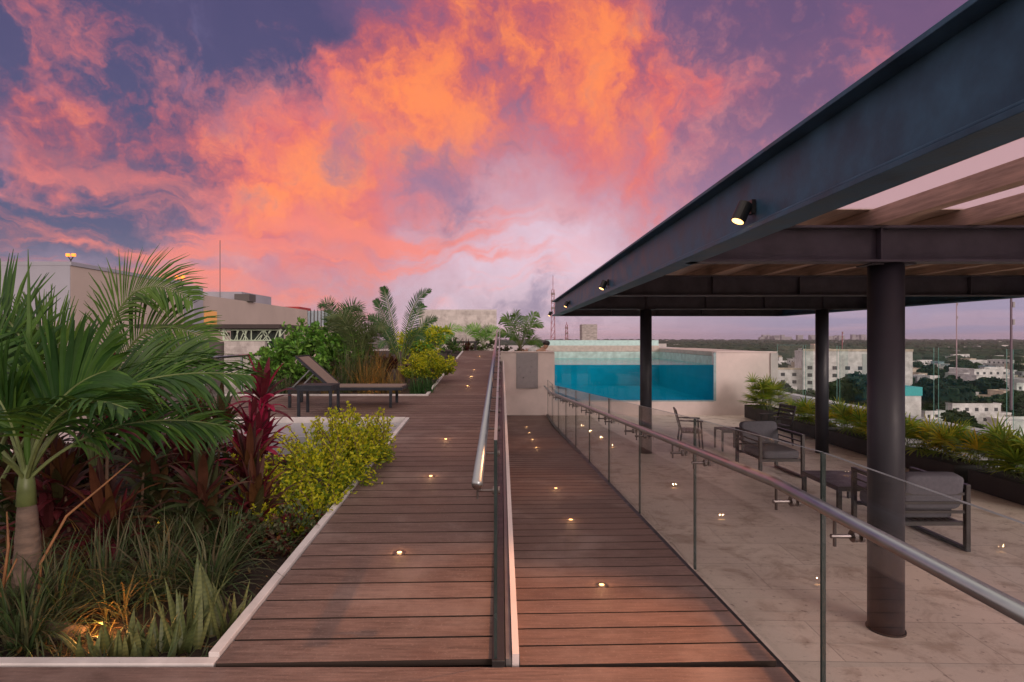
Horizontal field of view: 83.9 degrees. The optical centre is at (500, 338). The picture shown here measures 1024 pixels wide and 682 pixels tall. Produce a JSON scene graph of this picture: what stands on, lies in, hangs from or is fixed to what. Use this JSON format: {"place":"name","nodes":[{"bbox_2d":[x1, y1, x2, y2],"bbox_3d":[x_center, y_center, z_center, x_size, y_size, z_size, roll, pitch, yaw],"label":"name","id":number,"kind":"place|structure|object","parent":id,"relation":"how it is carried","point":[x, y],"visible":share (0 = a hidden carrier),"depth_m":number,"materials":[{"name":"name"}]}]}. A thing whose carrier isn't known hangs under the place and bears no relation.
{"place":"outdoors","nodes":[
{"label":"outdoors","id":0,"kind":"place"},
{"bbox_2d":[0,261,184,436],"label":"building","id":1,"kind":"structure","parent":0,"point":[75,278],"depth_m":45.92,"materials":[{"name":"paint"}]},
{"bbox_2d":[0,351,460,656],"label":"soil","id":2,"kind":"structure","parent":0,"point":[256,577],"depth_m":3.88,"materials":[{"name":"soil"}]},
{"bbox_2d":[0,511,17,597],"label":"dry twig","id":3,"kind":"object","parent":2,"relation":"on","point":[4,580],"visible":0.79,"depth_m":3.20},
{"bbox_2d":[0,432,67,561],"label":"cordyline","id":4,"kind":"object","parent":2,"relation":"on","point":[9,482],"visible":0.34,"depth_m":4.38,"materials":[{"name":"red plant"}]},
{"bbox_2d":[0,249,73,487],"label":"areca palm","id":5,"kind":"object","parent":2,"relation":"on","point":[7,296],"visible":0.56,"depth_m":4.32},
{"bbox_2d":[0,529,118,637],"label":"lily grass","id":6,"kind":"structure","parent":2,"relation":"on","point":[6,590],"depth_m":3.34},
{"bbox_2d":[0,428,120,570],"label":"cordyline","id":7,"kind":"object","parent":2,"relation":"on","point":[62,469],"visible":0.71,"depth_m":4.19,"materials":[{"name":"plant"}]},
{"bbox_2d":[40,621,89,639],"bbox_3d":[-2.538,1.690,3.279,0.290,0.106,0.106,0,0,8],"label":"log","id":8,"kind":"object","parent":2,"relation":"on","point":[83,628],"visible":0.29,"depth_m":3.25,"materials":[{"name":"brown wood"}]},
{"bbox_2d":[0,538,150,656],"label":"lily grass","id":9,"kind":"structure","parent":2,"relation":"on","point":[11,633],"depth_m":3.13,"materials":[{"name":"plant"}]},
{"bbox_2d":[0,524,158,654],"bbox_3d":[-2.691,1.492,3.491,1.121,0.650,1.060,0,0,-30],"label":"lily grass","id":10,"kind":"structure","parent":2,"relation":"on","point":[56,591],"depth_m":3.44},
{"bbox_2d":[24,617,135,656],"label":"ground tuft","id":11,"kind":"object","parent":2,"relation":"on","point":[80,642],"visible":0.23,"depth_m":3.09,"materials":[{"name":"green plant"}]},
{"bbox_2d":[37,460,131,604],"bbox_3d":[-2.590,1.270,3.543,0.071,0.959,0.500,0,0,44],"label":"dry twig","id":12,"kind":"object","parent":2,"relation":"on","point":[62,523],"visible":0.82,"depth_m":3.48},
{"bbox_2d":[47,424,139,517],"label":"cordyline","id":13,"kind":"object","parent":2,"relation":"on","point":[82,458],"visible":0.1,"depth_m":5.16,"materials":[{"name":"red plant"}]},
{"bbox_2d":[58,621,129,656],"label":"snake plant","id":14,"kind":"object","parent":2,"relation":"on","point":[104,639],"visible":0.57,"depth_m":3.05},
{"bbox_2d":[11,500,192,643],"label":"lily grass","id":15,"kind":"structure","parent":2,"relation":"on","point":[105,553],"depth_m":3.70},
{"bbox_2d":[49,457,166,592],"bbox_3d":[-2.860,1.347,4.155,0.825,0.949,0.744,0,0,31],"label":"cordyline","id":16,"kind":"object","parent":2,"relation":"on","point":[105,504],"visible":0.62,"depth_m":4.07,"materials":[{"name":"plant"}]},
{"bbox_2d":[3,245,226,471],"bbox_3d":[-3.261,0.441,5.084,2.044,2.471,1.365,0,0,0],"label":"areca palm","id":17,"kind":"object","parent":2,"relation":"on","point":[161,299],"visible":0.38,"depth_m":4.68,"materials":[{"name":"plant"}]},
{"bbox_2d":[81,609,164,656],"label":"snake plant","id":18,"kind":"object","parent":2,"relation":"on","point":[120,649],"visible":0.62,"depth_m":2.98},
{"bbox_2d":[55,497,193,591],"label":"lily grass","id":19,"kind":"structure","parent":2,"relation":"on","point":[134,539],"depth_m":4.07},
{"bbox_2d":[60,556,193,652],"bbox_3d":[-2.300,1.574,3.463,0.942,0.487,0.729,0,0,-25],"label":"dry tuft","id":20,"kind":"object","parent":2,"relation":"on","point":[124,599],"visible":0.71,"depth_m":3.46,"materials":[{"name":"orange plant"}]},
{"bbox_2d":[0,252,265,612],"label":"palm tree","id":21,"kind":"object","parent":2,"relation":"on","point":[80,376],"visible":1,"depth_m":3.43,"materials":[{"name":"green plant"}]},
{"bbox_2d":[94,413,193,542],"bbox_3d":[-2.859,1.173,4.679,0.791,1.195,0.698,0,0,-41],"label":"cordyline","id":22,"kind":"object","parent":2,"relation":"on","point":[149,470],"visible":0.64,"depth_m":4.62,"materials":[{"name":"red plant"}]},
{"bbox_2d":[124,604,165,656],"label":"snake plant","id":23,"kind":"object","parent":2,"relation":"on","point":[153,629],"visible":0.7,"depth_m":3.06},
{"bbox_2d":[109,384,181,509],"bbox_3d":[-3.280,1.036,5.386,0.784,1.471,0.862,0,0,0],"label":"cordyline","id":24,"kind":"object","parent":2,"relation":"on","point":[156,446],"visible":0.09,"depth_m":5.33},
{"bbox_2d":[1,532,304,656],"bbox_3d":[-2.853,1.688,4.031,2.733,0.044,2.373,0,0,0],"label":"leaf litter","id":25,"kind":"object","parent":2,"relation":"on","point":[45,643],"visible":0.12,"depth_m":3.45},
{"bbox_2d":[77,507,238,630],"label":"lily grass","id":26,"kind":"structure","parent":2,"relation":"on","point":[146,562],"depth_m":3.75,"materials":[{"name":"plant"}]},
{"bbox_2d":[122,596,206,656],"bbox_3d":[-1.802,1.584,3.099,0.378,0.340,0.289,0,0,0],"label":"snake plant","id":27,"kind":"object","parent":2,"relation":"on","point":[186,641],"visible":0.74,"depth_m":3.09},
{"bbox_2d":[127,487,251,566],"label":"lily grass","id":28,"kind":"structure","parent":2,"relation":"on","point":[184,528],"depth_m":4.36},
{"bbox_2d":[150,553,231,651],"bbox_3d":[-1.737,1.512,3.248,0.379,0.481,0.350,0,0,0],"label":"snake plant","id":29,"kind":"object","parent":2,"relation":"on","point":[195,610],"visible":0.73,"depth_m":3.18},
{"bbox_2d":[155,401,235,522],"bbox_3d":[-2.728,1.165,5.000,0.789,1.214,0.832,0,0,0],"label":"cordyline","id":30,"kind":"object","parent":2,"relation":"on","point":[188,455],"visible":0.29,"depth_m":4.92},
{"bbox_2d":[114,514,281,615],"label":"lily grass","id":31,"kind":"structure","parent":2,"relation":"on","point":[219,559],"depth_m":3.81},
{"bbox_2d":[147,439,254,562],"bbox_3d":[-2.364,1.281,4.543,0.868,0.982,0.848,0,0,0],"label":"cordyline","id":32,"kind":"object","parent":2,"relation":"on","point":[196,483],"visible":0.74,"depth_m":4.45,"materials":[{"name":"red plant"}]},
{"bbox_2d":[171,382,250,508],"bbox_3d":[-2.879,1.096,5.753,0.929,1.350,0.861,0,0,-17],"label":"cordyline","id":33,"kind":"object","parent":2,"relation":"on","point":[220,406],"visible":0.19,"depth_m":5.79,"materials":[{"name":"red plant"}]},
{"bbox_2d":[199,561,251,640],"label":"snake plant","id":34,"kind":"object","parent":2,"relation":"on","point":[218,612],"visible":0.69,"depth_m":3.28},
{"bbox_2d":[156,490,302,578],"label":"lily grass","id":35,"kind":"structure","parent":2,"relation":"on","point":[235,546],"depth_m":4.28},
{"bbox_2d":[214,399,285,482],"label":"cordyline","id":36,"kind":"object","parent":2,"relation":"on","point":[258,418],"visible":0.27,"depth_m":5.65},
{"bbox_2d":[206,447,296,549],"bbox_3d":[-2.083,1.406,4.811,0.754,0.972,0.844,0,0,-22],"label":"cordyline","id":37,"kind":"object","parent":2,"relation":"on","point":[256,490],"visible":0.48,"depth_m":4.74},
{"bbox_2d":[209,420,294,511],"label":"cordyline","id":38,"kind":"object","parent":2,"relation":"on","point":[244,451],"visible":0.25,"depth_m":5.21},
{"bbox_2d":[216,354,295,467],"bbox_3d":[-2.565,0.963,5.964,0.783,1.616,0.853,0,0,0],"label":"cordyline","id":39,"kind":"object","parent":2,"relation":"on","point":[262,384],"visible":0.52,"depth_m":5.97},
{"bbox_2d":[221,498,329,559],"bbox_3d":[-1.823,1.571,4.572,0.828,0.577,0.665,0,0,0],"label":"dark shrub","id":40,"kind":"object","parent":2,"relation":"on","point":[279,528],"visible":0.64,"depth_m":4.51,"materials":[{"name":"green plant"}]},
{"bbox_2d":[214,423,400,456],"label":"stone slab","id":41,"kind":"structure","parent":2,"relation":"on","point":[296,428],"depth_m":7.81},
{"bbox_2d":[221,404,395,543],"bbox_3d":[-1.847,1.277,5.441,1.467,1.174,1.826,0,0,0],"label":"golden shrub","id":42,"kind":"object","parent":2,"relation":"on","point":[337,453],"visible":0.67,"depth_m":5.42,"materials":[{"name":"yellow plant"}]},
{"bbox_2d":[243,317,376,385],"bbox_3d":[-4.184,0.345,12.663,2.724,1.680,1.538,0,0,0],"label":"clusia hedge","id":43,"kind":"object","parent":2,"relation":"on","point":[291,346],"visible":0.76,"depth_m":12.48,"materials":[{"name":"plant"}]},
{"bbox_2d":[317,295,365,332],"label":"areca palm","id":44,"kind":"object","parent":2,"relation":"on","point":[325,306],"visible":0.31,"depth_m":13.62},
{"bbox_2d":[317,345,368,392],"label":"grass clump","id":45,"kind":"object","parent":2,"relation":"on","point":[345,378],"visible":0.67,"depth_m":11.68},
{"bbox_2d":[324,302,391,370],"bbox_3d":[-3.203,0.109,12.590,1.590,1.874,1.805,0,0,0],"label":"areca palm","id":46,"kind":"object","parent":2,"relation":"on","point":[346,325],"visible":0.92,"depth_m":12.41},
{"bbox_2d":[324,334,392,383],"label":"grass clump","id":47,"kind":"object","parent":2,"relation":"on","point":[356,367],"visible":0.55,"depth_m":11.89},
{"bbox_2d":[325,400,396,470],"bbox_3d":[-1.580,1.245,6.383,0.820,1.067,0.676,0,0,0],"label":"golden shrub","id":48,"kind":"object","parent":2,"relation":"on","point":[352,412],"visible":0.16,"depth_m":6.43,"materials":[{"name":"yellow plant"}]},
{"bbox_2d":[341,353,386,393],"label":"grass clump","id":49,"kind":"object","parent":2,"relation":"on","point":[364,379],"visible":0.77,"depth_m":11.51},
{"bbox_2d":[353,339,411,383],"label":"grass clump","id":50,"kind":"object","parent":2,"relation":"on","point":[376,358],"visible":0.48,"depth_m":12.12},
{"bbox_2d":[367,286,437,383],"bbox_3d":[-2.114,-0.059,12.336,1.454,2.244,1.635,0,0,-22],"label":"date palm","id":51,"kind":"object","parent":2,"relation":"on","point":[377,303],"visible":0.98,"depth_m":12.62,"materials":[{"name":"green plant"}]},
{"bbox_2d":[390,324,453,367],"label":"lime shrub","id":52,"kind":"object","parent":2,"relation":"on","point":[419,346],"visible":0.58,"depth_m":16.26,"materials":[{"name":"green plant"}]},
{"bbox_2d":[398,352,457,384],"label":"golden shrub","id":53,"kind":"object","parent":2,"relation":"on","point":[440,366],"visible":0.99,"depth_m":12.49,"materials":[{"name":"yellow plant"}]},
{"bbox_2d":[136,324,332,408],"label":"rooftop pavilion","id":54,"kind":"structure","parent":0,"point":[248,338],"depth_m":18.21,"materials":[{"name":"paint"}]},
{"bbox_2d":[231,329,283,347],"bbox_3d":[-7.965,-0.005,18.610,1.730,0.610,0.020,0,0,0],"label":"window","id":55,"kind":"structure","parent":54,"relation":"in","point":[255,332],"depth_m":18.60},
{"bbox_2d":[184,287,306,380],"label":"cream building","id":56,"kind":"structure","parent":0,"point":[239,308],"depth_m":76.07,"materials":[{"name":"concrete"}]},
{"bbox_2d":[307,310,353,356],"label":"building","id":57,"kind":"structure","parent":0,"point":[314,316],"depth_m":100.97,"materials":[{"name":"metal"}]},
{"bbox_2d":[0,0,1023,339],"label":"sky","id":58,"kind":"structure","parent":0,"point":[479,154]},
{"bbox_2d":[373,345,677,350],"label":"pool deck","id":59,"kind":"structure","parent":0,"point":[514,347],"depth_m":30.79,"materials":[{"name":"paint"}]},
{"bbox_2d":[419,310,496,349],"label":"block wall","id":60,"kind":"structure","parent":59,"relation":"on","point":[462,318],"depth_m":25.00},
{"bbox_2d":[461,320,504,347],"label":"shrub","id":61,"kind":"object","parent":59,"relation":"on","point":[476,328],"visible":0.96,"depth_m":23.20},
{"bbox_2d":[498,310,543,349],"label":"tree","id":62,"kind":"object","parent":59,"relation":"on","point":[529,333],"visible":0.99,"depth_m":18.20,"materials":[{"name":"green plant"}]},
{"bbox_2d":[547,340,658,345],"bbox_3d":[4.625,0.280,26.010,5.150,0.400,0.020,0,0,0],"label":"glass screen","id":63,"kind":"object","parent":59,"relation":"on","point":[597,342],"visible":0.57,"depth_m":26.00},
{"bbox_2d":[525,346,746,364],"bbox_3d":[4.600,1.225,20.900,7.120,1.850,6.400,0,0,0],"label":"pool basin","id":64,"kind":"object","parent":59,"relation":"in","point":[700,355],"visible":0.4,"depth_m":23.60,"materials":[{"name":"tile"}]},
{"bbox_2d":[555,358,713,399],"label":"pool water","id":65,"kind":"structure","parent":64,"relation":"in","point":[670,381],"depth_m":17.49,"materials":[{"name":"liquid"}]},
{"bbox_2d":[372,340,727,349],"bbox_3d":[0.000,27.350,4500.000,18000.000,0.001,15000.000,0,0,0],"label":"ground","id":66,"kind":"structure","parent":0,"point":[384,347],"depth_m":2205.10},
{"bbox_2d":[268,415,514,666],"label":"building body","id":67,"kind":"structure","parent":66,"relation":"on","point":[359,467],"depth_m":12.05,"materials":[{"name":"paint"}]},
{"bbox_2d":[394,366,519,666],"bbox_3d":[-2.315,1.581,10.550,7.370,2.137,24.100,0,0,0],"label":"deck substructure","id":68,"kind":"object","parent":67,"relation":"on","point":[454,665],"depth_m":2.82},
{"bbox_2d":[163,351,497,666],"bbox_3d":[-2.723,1.053,12.088,5.355,1.143,18.591,0,0,0],"label":"ramp up","id":69,"kind":"object","parent":68,"relation":"on","point":[351,589],"visible":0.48,"depth_m":3.90,"materials":[{"name":"wood"}]},
{"bbox_2d":[0,417,408,666],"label":"planter curb","id":70,"kind":"structure","parent":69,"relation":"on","point":[226,640],"depth_m":2.92,"materials":[{"name":"concrete"}]},
{"bbox_2d":[297,383,339,416],"bbox_3d":[-2.900,0.978,9.070,0.540,0.500,0.460,0,0,0],"label":"side table","id":71,"kind":"object","parent":69,"relation":"on","point":[308,387],"visible":0.93,"depth_m":8.84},
{"bbox_2d":[287,355,407,407],"bbox_3d":[-2.645,0.732,9.930,1.950,0.878,0.620,0,0,0],"label":"sun lounger","id":72,"kind":"object","parent":69,"relation":"on","point":[315,368],"visible":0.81,"depth_m":9.68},
{"bbox_2d":[471,329,504,666],"bbox_3d":[-0.069,0.521,12.085,0.178,2.276,18.630,0,0,0],"label":"glass balustrade","id":73,"kind":"object","parent":69,"relation":"on","point":[498,642],"visible":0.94,"depth_m":3.47,"materials":[{"name":"black paint"}]},
{"bbox_2d":[225,373,443,395],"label":"planter curb","id":74,"kind":"structure","parent":68,"relation":"on","point":[437,382],"depth_m":10.95,"materials":[{"name":"concrete"}]},
{"bbox_2d":[0,667,794,681],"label":"landing","id":75,"kind":"object","parent":68,"relation":"on","point":[394,674],"visible":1,"depth_m":2.71,"materials":[{"name":"wood"}]},
{"bbox_2d":[502,361,518,666],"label":"retaining wall","id":76,"kind":"structure","parent":68,"relation":"on","point":[511,628],"depth_m":3.80,"materials":[{"name":"white paint"}]},
{"bbox_2d":[507,415,775,666],"bbox_3d":[0.733,1.991,10.089,1.275,0.778,14.593,0,0,0],"label":"ramp down","id":77,"kind":"object","parent":68,"relation":"on","point":[656,602],"visible":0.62,"depth_m":3.87,"materials":[{"name":"wood"}]},
{"bbox_2d":[550,415,1023,681],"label":"terrace floor","id":78,"kind":"structure","parent":67,"relation":"on","point":[757,570],"depth_m":6.08,"materials":[{"name":"stone"}]},
{"bbox_2d":[500,351,777,414],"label":"pool wall","id":79,"kind":"structure","parent":78,"relation":"on","point":[528,374],"depth_m":17.40,"materials":[{"name":"white paint"}]},
{"bbox_2d":[673,407,703,450],"bbox_3d":[3.961,1.919,12.054,0.570,0.866,0.550,0,0,12],"label":"slatted chair","id":80,"kind":"object","parent":78,"relation":"on","point":[698,431],"visible":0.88,"depth_m":11.86,"materials":[{"name":"grey metal"}]},
{"bbox_2d":[744,405,788,422],"bbox_3d":[7.550,2.155,16.200,0.600,0.370,1.500,0,0,0],"label":"planter box","id":81,"kind":"object","parent":78,"relation":"on","point":[752,413],"visible":0.6,"depth_m":16.10,"materials":[{"name":"metal"}]},
{"bbox_2d":[738,373,791,409],"bbox_3d":[7.510,1.488,16.307,1.523,1.055,1.598,0,0,0],"label":"fan palm","id":82,"kind":"object","parent":81,"relation":"in","point":[766,392],"visible":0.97,"depth_m":16.05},
{"bbox_2d":[735,421,804,477],"bbox_3d":[4.680,1.920,9.957,0.780,0.860,0.894,0,0,-3],"label":"lounge armchair","id":83,"kind":"object","parent":78,"relation":"on","point":[761,449],"visible":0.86,"depth_m":9.94,"materials":[{"name":"fabric"}]},
{"bbox_2d":[759,404,796,445],"bbox_3d":[6.169,1.919,12.703,0.570,0.866,0.550,0,0,-10],"label":"slatted chair","id":84,"kind":"object","parent":78,"relation":"on","point":[777,418],"visible":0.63,"depth_m":12.64,"materials":[{"name":"brown metal"}]},
{"bbox_2d":[544,380,1023,681],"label":"glass balustrade","id":85,"kind":"object","parent":78,"relation":"on","point":[1005,604],"visible":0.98,"depth_m":2.49,"materials":[{"name":"glass"}]},
{"bbox_2d":[552,0,1023,637],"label":"pergola","id":86,"kind":"object","parent":78,"relation":"on","point":[886,192],"visible":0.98,"depth_m":4.47,"materials":[{"name":"paint"}]},
{"bbox_2d":[731,199,755,224],"bbox_3d":[1.389,-0.724,3.308,0.136,0.142,0.175,0,0,0],"label":"spotlight","id":87,"kind":"object","parent":86,"relation":"attached to","point":[744,209],"visible":1,"depth_m":3.24,"materials":[{"name":"black paint"}]},
{"bbox_2d":[781,417,841,438],"bbox_3d":[7.600,2.195,14.000,0.600,0.290,1.700,0,0,0],"label":"planter box","id":88,"kind":"object","parent":78,"relation":"on","point":[806,428],"visible":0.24,"depth_m":13.82,"materials":[{"name":"metal"}]},
{"bbox_2d":[790,398,839,426],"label":"fan palm","id":89,"kind":"object","parent":88,"relation":"in","point":[809,409],"visible":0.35,"depth_m":13.61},
{"bbox_2d":[801,470,866,509],"bbox_3d":[4.800,2.150,7.950,0.720,0.400,0.920,0,0,0],"label":"coffee table","id":90,"kind":"object","parent":78,"relation":"on","point":[839,481],"visible":0.6,"depth_m":7.97,"materials":[{"name":"grey metal"}]},
{"bbox_2d":[829,429,866,455],"bbox_3d":[7.600,2.195,12.000,0.600,0.290,1.700,0,0,0],"label":"planter box","id":91,"kind":"object","parent":78,"relation":"on","point":[854,443],"visible":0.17,"depth_m":12.02,"materials":[{"name":"metal"}]},
{"bbox_2d":[811,397,866,435],"bbox_3d":[7.538,1.699,12.235,1.184,0.845,1.478,0,0,0],"label":"fan palm","id":92,"kind":"object","parent":91,"relation":"in","point":[840,413],"visible":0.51,"depth_m":12.34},
{"bbox_2d":[832,409,905,439],"bbox_3d":[7.616,1.661,11.477,1.326,0.747,1.416,0,0,0],"label":"fan palm","id":93,"kind":"object","parent":91,"relation":"in","point":[860,425],"visible":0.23,"depth_m":11.70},
{"bbox_2d":[851,467,970,551],"bbox_3d":[4.780,1.920,6.693,0.780,0.860,0.894,0,0,0],"label":"lounge armchair","id":94,"kind":"object","parent":78,"relation":"on","point":[924,507],"visible":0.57,"depth_m":6.29,"materials":[{"name":"fabric"}]},
{"bbox_2d":[905,447,990,482],"bbox_3d":[7.620,2.195,10.000,0.600,0.290,1.600,0,0,0],"label":"planter box","id":95,"kind":"object","parent":78,"relation":"on","point":[930,462],"visible":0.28,"depth_m":9.67,"materials":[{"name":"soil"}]},
{"bbox_2d":[905,412,963,456],"bbox_3d":[7.613,1.650,10.350,1.345,0.769,1.607,0,0,0],"label":"fan palm","id":96,"kind":"object","parent":95,"relation":"in","point":[911,426],"visible":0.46,"depth_m":10.18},
{"bbox_2d":[908,417,996,466],"bbox_3d":[7.620,1.688,9.411,1.179,0.733,1.556,0,0,0],"label":"fan palm","id":97,"kind":"object","parent":95,"relation":"in","point":[951,437],"visible":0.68,"depth_m":9.54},
{"bbox_2d":[968,469,1023,504],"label":"planter box","id":98,"kind":"object","parent":78,"relation":"on","point":[1000,484],"visible":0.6,"depth_m":8.46,"materials":[{"name":"soil"}]},
{"bbox_2d":[947,411,1023,477],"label":"fan palm","id":99,"kind":"object","parent":98,"relation":"in","point":[997,434],"visible":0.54,"depth_m":8.73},
{"bbox_2d":[982,425,1023,483],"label":"fan palm","id":100,"kind":"object","parent":98,"relation":"in","point":[1010,454],"visible":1,"depth_m":8.16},
{"bbox_2d":[497,339,1023,363],"bbox_3d":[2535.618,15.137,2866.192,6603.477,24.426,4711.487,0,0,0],"label":"trees","id":101,"kind":"object","parent":66,"relation":"on","point":[988,348],"visible":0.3,"depth_m":1222.02,"materials":[{"name":"plant"}]},
{"bbox_2d":[829,375,854,403],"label":"city tree","id":102,"kind":"object","parent":66,"relation":"on","point":[839,388],"visible":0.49,"depth_m":185.94,"materials":[{"name":"green plant"}]},
{"bbox_2d":[842,371,866,402],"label":"city tree","id":103,"kind":"object","parent":66,"relation":"on","point":[859,386],"visible":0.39,"depth_m":182.57,"materials":[{"name":"green plant"}]},
{"bbox_2d":[910,378,946,409],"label":"city tree","id":104,"kind":"object","parent":66,"relation":"on","point":[928,397],"visible":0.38,"depth_m":186.51,"materials":[{"name":"green plant"}]},
{"bbox_2d":[931,376,975,402],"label":"city tree","id":105,"kind":"object","parent":66,"relation":"on","point":[960,390],"visible":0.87,"depth_m":181.05,"materials":[{"name":"green plant"}]},
{"bbox_2d":[939,408,977,423],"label":"city tree","id":106,"kind":"object","parent":66,"relation":"on","point":[954,413],"visible":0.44,"depth_m":142.27,"materials":[{"name":"green plant"}]},
{"bbox_2d":[976,376,1008,393],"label":"city tree","id":107,"kind":"object","parent":66,"relation":"on","point":[984,385],"visible":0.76,"depth_m":236.12,"materials":[{"name":"green plant"}]},
{"bbox_2d":[983,417,1023,435],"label":"city house","id":108,"kind":"structure","parent":66,"relation":"on","point":[1018,421],"depth_m":124.59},
{"bbox_2d":[1010,299,1014,410],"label":"radio mast","id":109,"kind":"object","parent":66,"relation":"on","point":[1012,320],"visible":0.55,"depth_m":169.75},
{"bbox_2d":[580,324,596,339],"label":"concrete block","id":110,"kind":"structure","parent":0,"point":[588,331],"depth_m":32.00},
{"bbox_2d":[666,334,1007,350],"bbox_3d":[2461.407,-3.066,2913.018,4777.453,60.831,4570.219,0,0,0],"label":"buildings","id":111,"kind":"structure","parent":0,"point":[810,337],"depth_m":4792.30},
{"bbox_2d":[778,344,912,389],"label":"apartment building","id":112,"kind":"structure","parent":0,"point":[843,362],"depth_m":235.63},
{"bbox_2d":[778,391,1019,460],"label":"parapet","id":113,"kind":"structure","parent":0,"point":[795,397],"depth_m":15.05,"materials":[{"name":"paint"}]},
{"bbox_2d":[905,385,922,416],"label":"turquoise roofed building","id":114,"kind":"structure","parent":0,"point":[913,394],"depth_m":150.00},
{"bbox_2d":[936,402,1011,424],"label":"city house","id":115,"kind":"structure","parent":0,"point":[981,412],"depth_m":167.26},
{"bbox_2d":[962,369,1014,379],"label":"city house","id":116,"kind":"structure","parent":0,"point":[982,372],"depth_m":311.91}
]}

